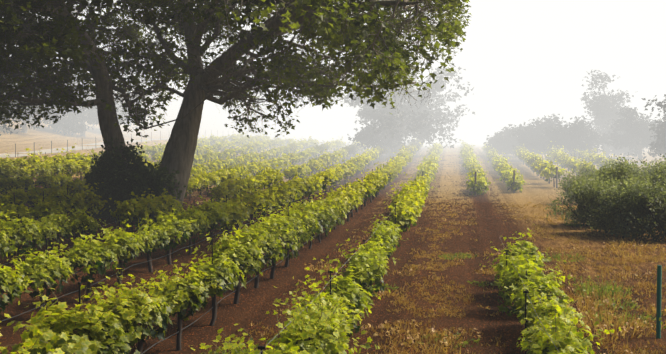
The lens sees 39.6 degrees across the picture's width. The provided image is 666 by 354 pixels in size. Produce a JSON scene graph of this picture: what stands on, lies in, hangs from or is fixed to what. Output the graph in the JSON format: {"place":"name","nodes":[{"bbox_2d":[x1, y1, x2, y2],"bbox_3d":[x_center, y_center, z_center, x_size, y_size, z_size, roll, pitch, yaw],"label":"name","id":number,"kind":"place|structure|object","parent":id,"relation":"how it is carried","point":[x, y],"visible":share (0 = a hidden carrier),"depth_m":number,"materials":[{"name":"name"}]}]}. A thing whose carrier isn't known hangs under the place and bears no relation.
{"place":"outdoors","nodes":[
{"label":"outdoors","id":0,"kind":"place"},
{"bbox_2d":[0,137,313,157],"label":"dirt road","id":1,"kind":"structure","parent":0,"point":[77,147],"depth_m":81.50,"materials":[{"name":"beige soil"}]},
{"bbox_2d":[0,80,665,353],"bbox_3d":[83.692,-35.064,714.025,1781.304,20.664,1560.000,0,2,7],"label":"ground","id":2,"kind":"structure","parent":0,"point":[489,212],"depth_m":24.39,"materials":[{"name":"soil"}]},
{"bbox_2d":[0,84,30,135],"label":"hill tree","id":3,"kind":"object","parent":2,"relation":"on","point":[6,128],"depth_m":82.16,"materials":[{"name":"plant"}]},
{"bbox_2d":[10,60,59,132],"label":"hill tree","id":4,"kind":"object","parent":2,"relation":"on","point":[24,128],"depth_m":93.36,"materials":[{"name":"plant"}]},
{"bbox_2d":[44,62,93,97],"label":"hill tree","id":5,"kind":"object","parent":2,"relation":"on","point":[75,79],"depth_m":117.61,"materials":[{"name":"plant"}]},
{"bbox_2d":[41,82,130,136],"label":"hill tree","id":6,"kind":"object","parent":2,"relation":"on","point":[71,122],"depth_m":100.28,"materials":[{"name":"plant"}]},
{"bbox_2d":[80,137,153,220],"bbox_3d":[-8.213,0.082,35.398,2.990,3.251,3.208,0,2,7],"label":"bush","id":7,"kind":"object","parent":2,"relation":"on","point":[110,172],"visible":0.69,"depth_m":34.81,"materials":[{"name":"green plant"}]},
{"bbox_2d":[88,72,149,129],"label":"hill tree","id":8,"kind":"object","parent":2,"relation":"on","point":[117,105],"depth_m":111.11,"materials":[{"name":"plant"}]},
{"bbox_2d":[0,131,245,174],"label":"vine row","id":9,"kind":"object","parent":2,"relation":"on","point":[153,150],"visible":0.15,"depth_m":59.84,"materials":[{"name":"green plant"}]},
{"bbox_2d":[0,133,270,188],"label":"vine row","id":10,"kind":"object","parent":2,"relation":"on","point":[46,165],"visible":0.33,"depth_m":51.28,"materials":[{"name":"green plant"}]},
{"bbox_2d":[15,130,267,157],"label":"fence posts","id":11,"kind":"object","parent":2,"relation":"on","point":[131,142],"depth_m":89.86,"materials":[{"name":"grey wood"}]},
{"bbox_2d":[0,134,293,194],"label":"vine row","id":12,"kind":"object","parent":2,"relation":"on","point":[46,179],"visible":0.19,"depth_m":63.80,"materials":[{"name":"green plant"}]},
{"bbox_2d":[110,161,185,221],"bbox_3d":[-7.025,0.575,35.019,2.655,2.382,2.612,2,3,37],"label":"bush","id":13,"kind":"object","parent":2,"relation":"on","point":[155,180],"visible":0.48,"depth_m":34.48,"materials":[{"name":"green plant"}]},
{"bbox_2d":[0,136,318,209],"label":"vine row","id":14,"kind":"object","parent":2,"relation":"on","point":[27,197],"visible":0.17,"depth_m":57.13,"materials":[{"name":"green plant"}]},
{"bbox_2d":[0,136,347,244],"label":"vine row","id":15,"kind":"object","parent":2,"relation":"on","point":[94,203],"visible":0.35,"depth_m":42.70,"materials":[{"name":"green plant"}]},
{"bbox_2d":[0,140,369,269],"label":"vine row","id":16,"kind":"object","parent":2,"relation":"on","point":[38,232],"visible":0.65,"depth_m":27.93,"materials":[{"name":"green plant"}]},
{"bbox_2d":[0,145,390,320],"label":"vine row","id":17,"kind":"object","parent":2,"relation":"on","point":[162,231],"visible":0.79,"depth_m":21.02,"materials":[{"name":"green plant"}]},
{"bbox_2d":[0,138,423,353],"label":"vine row","id":18,"kind":"object","parent":2,"relation":"on","point":[111,326],"visible":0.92,"depth_m":13.43,"materials":[{"name":"green plant"}]},
{"bbox_2d":[0,0,470,217],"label":"tree","id":19,"kind":"object","parent":2,"relation":"on","point":[64,32],"visible":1,"depth_m":31.62,"materials":[{"name":"green plant"}]},
{"bbox_2d":[207,337,263,353],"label":"grass","id":20,"kind":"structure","parent":2,"relation":"on","point":[215,352],"depth_m":12.51,"materials":[{"name":"green plant"}]},
{"bbox_2d":[191,142,445,353],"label":"vine row","id":21,"kind":"object","parent":2,"relation":"on","point":[318,324],"visible":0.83,"depth_m":14.22,"materials":[{"name":"green plant"}]},
{"bbox_2d":[304,261,340,271],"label":"weed","id":22,"kind":"object","parent":2,"relation":"on","point":[325,268],"visible":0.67,"depth_m":21.88,"materials":[{"name":"brown plant"}]},
{"bbox_2d":[365,284,398,290],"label":"grass","id":23,"kind":"structure","parent":2,"relation":"on","point":[391,287],"depth_m":19.23,"materials":[{"name":"green plant"}]},
{"bbox_2d":[360,323,405,336],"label":"grass","id":24,"kind":"structure","parent":2,"relation":"on","point":[381,333],"depth_m":14.64,"materials":[{"name":"brown plant"}]},
{"bbox_2d":[368,289,398,297],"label":"grass","id":25,"kind":"structure","parent":2,"relation":"on","point":[384,293],"depth_m":18.21,"materials":[{"name":"brown plant"}]},
{"bbox_2d":[131,200,665,353],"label":"grass","id":26,"kind":"structure","parent":2,"relation":"on","point":[621,262],"depth_m":20.25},
{"bbox_2d":[380,319,423,331],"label":"grass","id":27,"kind":"structure","parent":2,"relation":"on","point":[395,323],"depth_m":14.96,"materials":[{"name":"brown plant"}]},
{"bbox_2d":[388,267,418,275],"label":"grass","id":28,"kind":"structure","parent":2,"relation":"on","point":[410,270],"depth_m":21.26,"materials":[{"name":"brown plant"}]},
{"bbox_2d":[340,65,474,156],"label":"oak tree","id":29,"kind":"object","parent":2,"relation":"on","point":[393,130],"depth_m":87.41,"materials":[{"name":"grey plant"}]},
{"bbox_2d":[408,264,429,269],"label":"grass","id":30,"kind":"structure","parent":2,"relation":"on","point":[416,266],"depth_m":21.97,"materials":[{"name":"brown plant"}]},
{"bbox_2d":[397,328,479,349],"bbox_3d":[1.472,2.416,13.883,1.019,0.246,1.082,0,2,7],"label":"grass","id":31,"kind":"structure","parent":2,"relation":"on","point":[447,340],"depth_m":13.88,"materials":[{"name":"brown plant"}]},
{"bbox_2d":[415,346,479,353],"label":"grass","id":32,"kind":"structure","parent":2,"relation":"on","point":[446,348],"depth_m":13.11,"materials":[{"name":"brown plant"}]},
{"bbox_2d":[438,251,476,259],"bbox_3d":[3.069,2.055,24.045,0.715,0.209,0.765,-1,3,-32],"label":"grass","id":33,"kind":"structure","parent":2,"relation":"on","point":[455,256],"depth_m":23.97,"materials":[{"name":"green plant"}]},
{"bbox_2d":[434,327,481,337],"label":"grass","id":34,"kind":"structure","parent":2,"relation":"on","point":[449,332],"depth_m":14.44,"materials":[{"name":"brown plant"}]},
{"bbox_2d":[450,220,477,225],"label":"grass","id":35,"kind":"structure","parent":2,"relation":"on","point":[465,222],"depth_m":33.15,"materials":[{"name":"brown plant"}]},
{"bbox_2d":[467,280,496,286],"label":"grass","id":36,"kind":"structure","parent":2,"relation":"on","point":[480,284],"depth_m":19.72,"materials":[{"name":"green plant"}]},
{"bbox_2d":[472,267,491,273],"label":"grass","id":37,"kind":"structure","parent":2,"relation":"on","point":[477,271],"depth_m":21.35,"materials":[{"name":"brown plant"}]},
{"bbox_2d":[464,250,500,256],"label":"grass","id":38,"kind":"structure","parent":2,"relation":"on","point":[484,255],"depth_m":24.72,"materials":[{"name":"brown plant"}]},
{"bbox_2d":[483,266,499,275],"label":"dry tuft","id":39,"kind":"object","parent":2,"relation":"on","point":[492,272],"visible":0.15,"depth_m":20.99,"materials":[{"name":"brown plant"}]},
{"bbox_2d":[483,126,516,155],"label":"tree","id":40,"kind":"object","parent":2,"relation":"on","point":[499,145],"depth_m":88.16,"materials":[{"name":"plant"}]},
{"bbox_2d":[496,123,528,151],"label":"tree","id":41,"kind":"object","parent":2,"relation":"on","point":[508,132],"depth_m":86.85,"materials":[{"name":"plant"}]},
{"bbox_2d":[508,114,566,157],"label":"tree","id":42,"kind":"object","parent":2,"relation":"on","point":[531,138],"depth_m":83.12,"materials":[{"name":"plant"}]},
{"bbox_2d":[456,139,621,353],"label":"vine row","id":43,"kind":"object","parent":2,"relation":"on","point":[548,320],"visible":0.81,"depth_m":14.07,"materials":[{"name":"green plant"}]},
{"bbox_2d":[513,143,572,187],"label":"vine row","id":44,"kind":"object","parent":2,"relation":"on","point":[538,165],"depth_m":62.31,"materials":[{"name":"green plant"}]},
{"bbox_2d":[475,162,621,195],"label":"vineyard posts","id":45,"kind":"object","parent":2,"relation":"on","point":[514,178],"depth_m":50.33,"materials":[{"name":"wood"}]},
{"bbox_2d":[541,245,576,252],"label":"dry tuft","id":46,"kind":"object","parent":2,"relation":"on","point":[558,248],"visible":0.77,"depth_m":25.37,"materials":[{"name":"brown plant"}]},
{"bbox_2d":[545,270,579,280],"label":"dry tuft","id":47,"kind":"object","parent":2,"relation":"on","point":[564,274],"visible":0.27,"depth_m":20.34,"materials":[{"name":"brown plant"}]},
{"bbox_2d":[541,264,589,272],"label":"dry tuft","id":48,"kind":"object","parent":2,"relation":"on","point":[573,268],"visible":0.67,"depth_m":21.52,"materials":[{"name":"brown plant"}]},
{"bbox_2d":[546,249,585,262],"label":"dry tuft","id":49,"kind":"object","parent":2,"relation":"on","point":[559,257],"visible":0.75,"depth_m":23.82,"materials":[{"name":"brown plant"}]},
{"bbox_2d":[544,271,590,284],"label":"dry tuft","id":50,"kind":"object","parent":2,"relation":"on","point":[573,279],"visible":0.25,"depth_m":19.98,"materials":[{"name":"brown plant"}]},
{"bbox_2d":[541,141,598,176],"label":"vine row","id":51,"kind":"object","parent":2,"relation":"on","point":[562,158],"depth_m":66.89,"materials":[{"name":"green plant"}]},
{"bbox_2d":[481,143,665,328],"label":"vine row","id":52,"kind":"object","parent":2,"relation":"on","point":[503,168],"depth_m":59.66,"materials":[{"name":"green plant"}]},
{"bbox_2d":[564,220,583,226],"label":"dry tuft","id":53,"kind":"object","parent":2,"relation":"on","point":[573,224],"visible":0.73,"depth_m":32.41,"materials":[{"name":"brown plant"}]},
{"bbox_2d":[546,173,604,226],"bbox_3d":[8.819,0.822,32.498,2.608,1.932,2.421,0,2,7],"label":"shrub","id":54,"kind":"object","parent":2,"relation":"on","point":[580,208],"visible":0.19,"depth_m":32.52,"materials":[{"name":"green plant"}]},
{"bbox_2d":[554,164,596,201],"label":"shrub","id":55,"kind":"object","parent":2,"relation":"on","point":[564,183],"depth_m":43.20,"materials":[{"name":"green plant"}]},
{"bbox_2d":[541,115,615,155],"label":"tree","id":56,"kind":"object","parent":2,"relation":"on","point":[575,134],"depth_m":80.00,"materials":[{"name":"plant"}]},
{"bbox_2d":[561,286,608,297],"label":"dry tuft","id":57,"kind":"object","parent":2,"relation":"on","point":[579,292],"visible":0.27,"depth_m":18.33,"materials":[{"name":"brown plant"}]},
{"bbox_2d":[560,294,616,309],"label":"dry tuft","id":58,"kind":"object","parent":2,"relation":"on","point":[591,302],"visible":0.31,"depth_m":17.38,"materials":[{"name":"brown plant"}]},
{"bbox_2d":[565,295,618,313],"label":"dry tuft","id":59,"kind":"object","parent":2,"relation":"on","point":[602,306],"visible":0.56,"depth_m":16.80,"materials":[{"name":"brown plant"}]},
{"bbox_2d":[572,246,618,255],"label":"dry tuft","id":60,"kind":"object","parent":2,"relation":"on","point":[598,250],"visible":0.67,"depth_m":25.07,"materials":[{"name":"brown plant"}]},
{"bbox_2d":[567,162,625,205],"bbox_3d":[11.089,0.402,38.288,3.053,2.242,2.566,2,3,39],"label":"shrub","id":61,"kind":"object","parent":2,"relation":"on","point":[597,172],"visible":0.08,"depth_m":38.31,"materials":[{"name":"green plant"}]},
{"bbox_2d":[564,143,628,169],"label":"vine row","id":62,"kind":"object","parent":2,"relation":"on","point":[598,159],"depth_m":70.71,"materials":[{"name":"green plant"}]},
{"bbox_2d":[566,288,632,305],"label":"dry tuft","id":63,"kind":"object","parent":2,"relation":"on","point":[615,297],"visible":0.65,"depth_m":17.66,"materials":[{"name":"brown plant"}]},
{"bbox_2d":[574,306,624,324],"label":"dry tuft","id":64,"kind":"object","parent":2,"relation":"on","point":[592,314],"visible":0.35,"depth_m":15.64,"materials":[{"name":"brown plant"}]},
{"bbox_2d":[572,276,632,298],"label":"grass","id":65,"kind":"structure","parent":2,"relation":"on","point":[607,287],"depth_m":18.20,"materials":[{"name":"green plant"}]},
{"bbox_2d":[572,169,639,232],"bbox_3d":[9.177,0.823,30.135,2.596,2.206,2.500,0,2,7],"label":"shrub","id":66,"kind":"object","parent":2,"relation":"on","point":[592,195],"visible":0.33,"depth_m":30.18,"materials":[{"name":"green plant"}]},
{"bbox_2d":[575,304,642,328],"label":"dry tuft","id":67,"kind":"object","parent":2,"relation":"on","point":[583,314],"visible":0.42,"depth_m":15.73,"materials":[{"name":"brown plant"}]},
{"bbox_2d":[581,69,637,157],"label":"tree","id":68,"kind":"object","parent":2,"relation":"on","point":[602,105],"depth_m":83.72,"materials":[{"name":"plant"}]},
{"bbox_2d":[575,316,643,340],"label":"dry tuft","id":69,"kind":"object","parent":2,"relation":"on","point":[585,321],"visible":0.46,"depth_m":14.36,"materials":[{"name":"brown plant"}]},
{"bbox_2d":[575,313,655,339],"bbox_3d":[4.364,2.329,14.608,1.478,0.330,1.369,-2,3,-37],"label":"dry tuft","id":70,"kind":"object","parent":2,"relation":"on","point":[623,326],"visible":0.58,"depth_m":14.42,"materials":[{"name":"brown plant"}]},
{"bbox_2d":[593,295,639,309],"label":"dry tuft","id":71,"kind":"object","parent":2,"relation":"on","point":[632,304],"visible":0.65,"depth_m":17.13,"materials":[{"name":"beige plant"}]},
{"bbox_2d":[603,240,635,249],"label":"dry tuft","id":72,"kind":"object","parent":2,"relation":"on","point":[620,246],"visible":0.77,"depth_m":25.75,"materials":[{"name":"brown plant"}]},
{"bbox_2d":[588,308,655,326],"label":"dry tuft","id":73,"kind":"object","parent":2,"relation":"on","point":[629,315],"visible":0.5,"depth_m":15.59,"materials":[{"name":"brown plant"}]},
{"bbox_2d":[601,156,644,175],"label":"shrub","id":74,"kind":"object","parent":2,"relation":"on","point":[617,164],"depth_m":44.73,"materials":[{"name":"green plant"}]},
{"bbox_2d":[599,119,649,158],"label":"tree","id":75,"kind":"object","parent":2,"relation":"on","point":[617,152],"depth_m":84.34,"materials":[{"name":"plant"}]},
{"bbox_2d":[594,269,655,280],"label":"dry tuft","id":76,"kind":"object","parent":2,"relation":"on","point":[625,274],"visible":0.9,"depth_m":20.47,"materials":[{"name":"brown plant"}]},
{"bbox_2d":[596,154,656,186],"bbox_3d":[12.132,0.285,37.268,3.149,2.590,2.613,0,2,7],"label":"shrub","id":77,"kind":"object","parent":2,"relation":"on","point":[621,171],"visible":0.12,"depth_m":36.97,"materials":[{"name":"green plant"}]},
{"bbox_2d":[592,170,663,238],"bbox_3d":[9.445,0.895,29.019,2.611,2.180,2.895,0,2,7],"label":"shrub","id":78,"kind":"object","parent":2,"relation":"on","point":[622,206],"visible":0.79,"depth_m":28.64,"materials":[{"name":"green plant"}]},
{"bbox_2d":[603,314,652,327],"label":"dry tuft","id":79,"kind":"object","parent":2,"relation":"on","point":[648,320],"visible":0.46,"depth_m":15.32,"materials":[{"name":"brown plant"}]},
{"bbox_2d":[594,344,663,353],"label":"dry tuft","id":80,"kind":"object","parent":2,"relation":"on","point":[619,350],"visible":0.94,"depth_m":12.58,"materials":[{"name":"brown plant"}]},
{"bbox_2d":[604,106,661,160],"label":"tree","id":81,"kind":"object","parent":2,"relation":"on","point":[637,134],"depth_m":78.01,"materials":[{"name":"plant"}]},
{"bbox_2d":[624,173,665,240],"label":"shrub","id":82,"kind":"object","parent":2,"relation":"on","point":[659,202],"visible":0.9,"depth_m":27.85,"materials":[{"name":"green plant"}]},
{"bbox_2d":[625,343,664,353],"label":"dry tuft","id":83,"kind":"object","parent":2,"relation":"on","point":[645,351],"visible":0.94,"depth_m":12.60,"materials":[{"name":"brown plant"}]},
{"bbox_2d":[624,253,665,262],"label":"dry tuft","id":84,"kind":"object","parent":2,"relation":"on","point":[634,258],"visible":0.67,"depth_m":23.43,"materials":[{"name":"brown plant"}]},
{"bbox_2d":[633,156,665,178],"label":"shrub","id":85,"kind":"object","parent":2,"relation":"on","point":[651,167],"depth_m":43.34,"materials":[{"name":"green plant"}]},
{"bbox_2d":[634,279,665,291],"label":"dry tuft","id":86,"kind":"object","parent":2,"relation":"on","point":[664,285],"visible":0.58,"depth_m":18.97,"materials":[{"name":"brown plant"}]},
{"bbox_2d":[635,153,665,190],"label":"shrub","id":87,"kind":"object","parent":2,"relation":"on","point":[660,170],"visible":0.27,"depth_m":36.02,"materials":[{"name":"green plant"}]},
{"bbox_2d":[636,318,665,329],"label":"dry tuft","id":88,"kind":"object","parent":2,"relation":"on","point":[654,324],"visible":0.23,"depth_m":15.21,"materials":[{"name":"brown plant"}]},
{"bbox_2d":[641,94,665,114],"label":"tree","id":89,"kind":"object","parent":2,"relation":"on","point":[659,103],"depth_m":62.08,"materials":[{"name":"plant"}]},
{"bbox_2d":[643,109,665,158],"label":"tree","id":90,"kind":"object","parent":2,"relation":"on","point":[659,145],"depth_m":68.00,"materials":[{"name":"plant"}]},
{"bbox_2d":[643,302,665,315],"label":"dry tuft","id":91,"kind":"object","parent":2,"relation":"on","point":[653,309],"visible":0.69,"depth_m":16.37,"materials":[{"name":"brown plant"}]},
{"bbox_2d":[656,265,661,338],"bbox_3d":[4.975,1.954,14.122,0.065,1.220,0.065,-1,2,-15],"label":"post","id":92,"kind":"object","parent":2,"relation":"on","point":[658,305],"visible":0.88,"depth_m":14.10,"materials":[{"name":"green metal"}]},
{"bbox_2d":[5,0,665,140],"label":"sky","id":93,"kind":"structure","parent":0,"point":[523,61],"materials":[{"name":"white"}]}
]}

